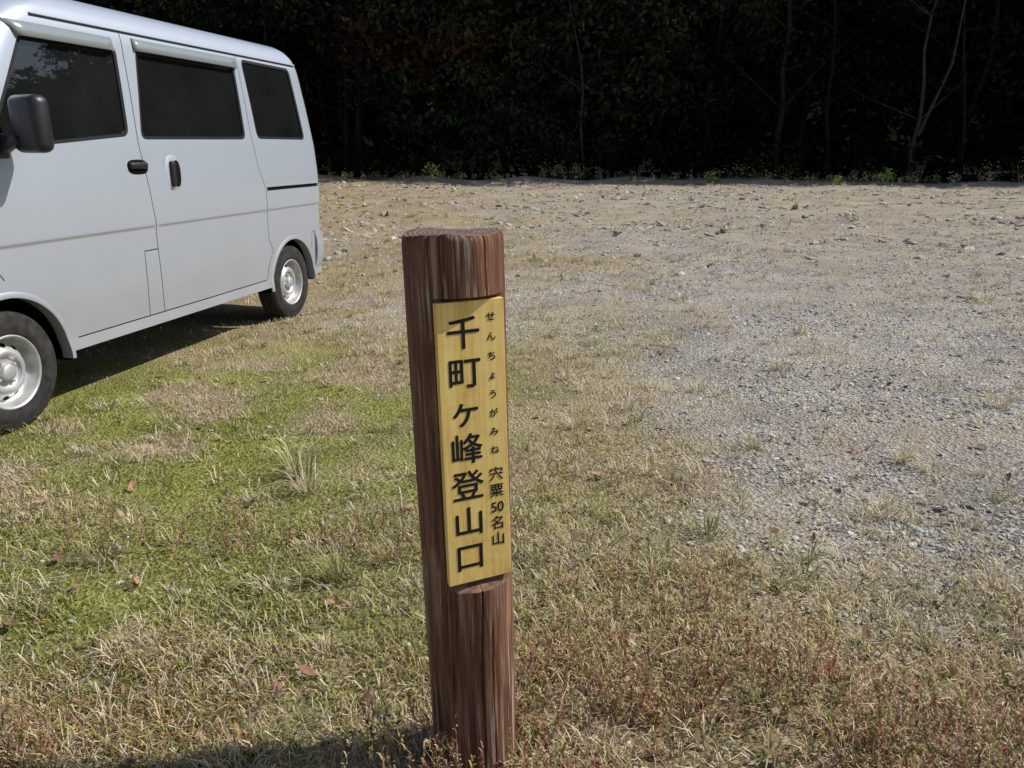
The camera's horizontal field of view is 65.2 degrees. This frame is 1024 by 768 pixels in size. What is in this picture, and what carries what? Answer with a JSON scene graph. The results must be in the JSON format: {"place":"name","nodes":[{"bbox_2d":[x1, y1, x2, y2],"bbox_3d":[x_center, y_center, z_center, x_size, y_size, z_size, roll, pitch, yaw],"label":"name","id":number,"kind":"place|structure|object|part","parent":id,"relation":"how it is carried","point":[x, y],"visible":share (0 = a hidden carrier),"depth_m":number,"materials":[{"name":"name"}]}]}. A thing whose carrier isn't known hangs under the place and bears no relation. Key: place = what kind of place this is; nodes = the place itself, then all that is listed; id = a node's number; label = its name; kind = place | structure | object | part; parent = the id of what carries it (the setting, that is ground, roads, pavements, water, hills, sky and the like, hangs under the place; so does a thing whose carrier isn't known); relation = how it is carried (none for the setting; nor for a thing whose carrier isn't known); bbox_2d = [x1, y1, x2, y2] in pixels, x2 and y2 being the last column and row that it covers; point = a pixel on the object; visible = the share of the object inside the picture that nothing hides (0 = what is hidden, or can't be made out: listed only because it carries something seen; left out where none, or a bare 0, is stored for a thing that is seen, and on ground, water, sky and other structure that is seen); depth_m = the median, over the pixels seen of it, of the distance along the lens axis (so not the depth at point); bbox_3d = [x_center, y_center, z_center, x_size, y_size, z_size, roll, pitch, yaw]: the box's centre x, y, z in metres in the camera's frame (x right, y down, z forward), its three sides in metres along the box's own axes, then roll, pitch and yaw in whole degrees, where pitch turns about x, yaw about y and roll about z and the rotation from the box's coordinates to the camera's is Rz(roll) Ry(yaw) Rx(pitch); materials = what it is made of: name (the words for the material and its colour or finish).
{"place":"outdoors","nodes":[
{"label":"outdoors","id":0,"kind":"place"},
{"bbox_2d":[0,169,1023,767],"bbox_3d":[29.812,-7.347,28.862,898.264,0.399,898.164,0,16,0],"label":"ground","id":1,"kind":"structure","parent":0,"point":[952,445],"depth_m":3.57,"materials":[{"name":"grey gravel"}]},
{"bbox_2d":[0,0,323,432],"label":"parked van","id":2,"kind":"object","parent":1,"relation":"on","point":[153,172],"visible":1,"depth_m":4.03,"materials":[{"name":"silver metal"}]},
{"bbox_3d":[-2.515,-1.534,4.470,1.437,0.616,3.307,4,17,12],"label":"window glass","id":3,"kind":"part","parent":2,"relation":"part of","materials":[{"name":"black glass"}]},
{"bbox_2d":[401,227,516,767],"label":"signpost","id":4,"kind":"object","parent":1,"relation":"on","point":[454,285],"visible":0.99,"depth_m":1.39,"materials":[{"name":"brown wood"}]},
{"bbox_2d":[0,188,1023,767],"bbox_3d":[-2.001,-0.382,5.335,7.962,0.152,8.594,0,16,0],"label":"grass","id":5,"kind":"structure","parent":1,"relation":"on","point":[218,642],"depth_m":2.00,"materials":[{"name":"green plant"}]},
{"bbox_2d":[0,496,1023,767],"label":"weeds","id":6,"kind":"object","parent":1,"relation":"on","point":[768,664],"visible":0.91,"depth_m":1.71,"materials":[{"name":"brown plant"}]},
{"bbox_2d":[0,247,1023,767],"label":"fallen leaves","id":7,"kind":"object","parent":1,"relation":"on","point":[306,669],"visible":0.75,"depth_m":2.09,"materials":[{"name":"brown plant"}]},
{"bbox_2d":[73,0,1023,183],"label":"forest","id":8,"kind":"object","parent":1,"relation":"on","point":[439,33],"depth_m":31.73,"materials":[{"name":"green plant"}]},
{"bbox_2d":[525,0,594,177],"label":"bare tree","id":9,"kind":"object","parent":1,"relation":"on","point":[581,133],"visible":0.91,"depth_m":30.93,"materials":[{"name":"brown plant"}]},
{"bbox_2d":[421,162,896,184],"bbox_3d":[4.801,-7.355,28.062,16.437,0.823,0.740,2,17,8],"label":"shrub","id":10,"kind":"object","parent":1,"relation":"on","point":[710,178],"visible":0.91,"depth_m":27.56,"materials":[{"name":"green plant"}]},
{"bbox_2d":[315,180,1023,299],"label":"rocks","id":11,"kind":"object","parent":1,"relation":"on","point":[786,249],"visible":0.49,"depth_m":14.95,"materials":[{"name":"stone"}]},
{"bbox_2d":[318,155,1023,184],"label":"edge weeds","id":12,"kind":"object","parent":1,"relation":"on","point":[912,178],"visible":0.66,"depth_m":28.44,"materials":[{"name":"green plant"}]},
{"bbox_2d":[832,0,967,182],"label":"bare tree","id":13,"kind":"object","parent":1,"relation":"on","point":[917,131],"visible":0.94,"depth_m":27.83,"materials":[{"name":"grey plant"}]},
{"bbox_2d":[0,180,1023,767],"bbox_3d":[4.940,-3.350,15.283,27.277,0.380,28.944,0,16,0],"label":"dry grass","id":14,"kind":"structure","parent":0,"point":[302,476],"depth_m":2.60,"materials":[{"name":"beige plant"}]},
{"bbox_2d":[179,0,1023,172],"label":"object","id":15,"kind":"structure","parent":0,"point":[893,136],"depth_m":43.01,"materials":[{"name":"plant"}]}
]}

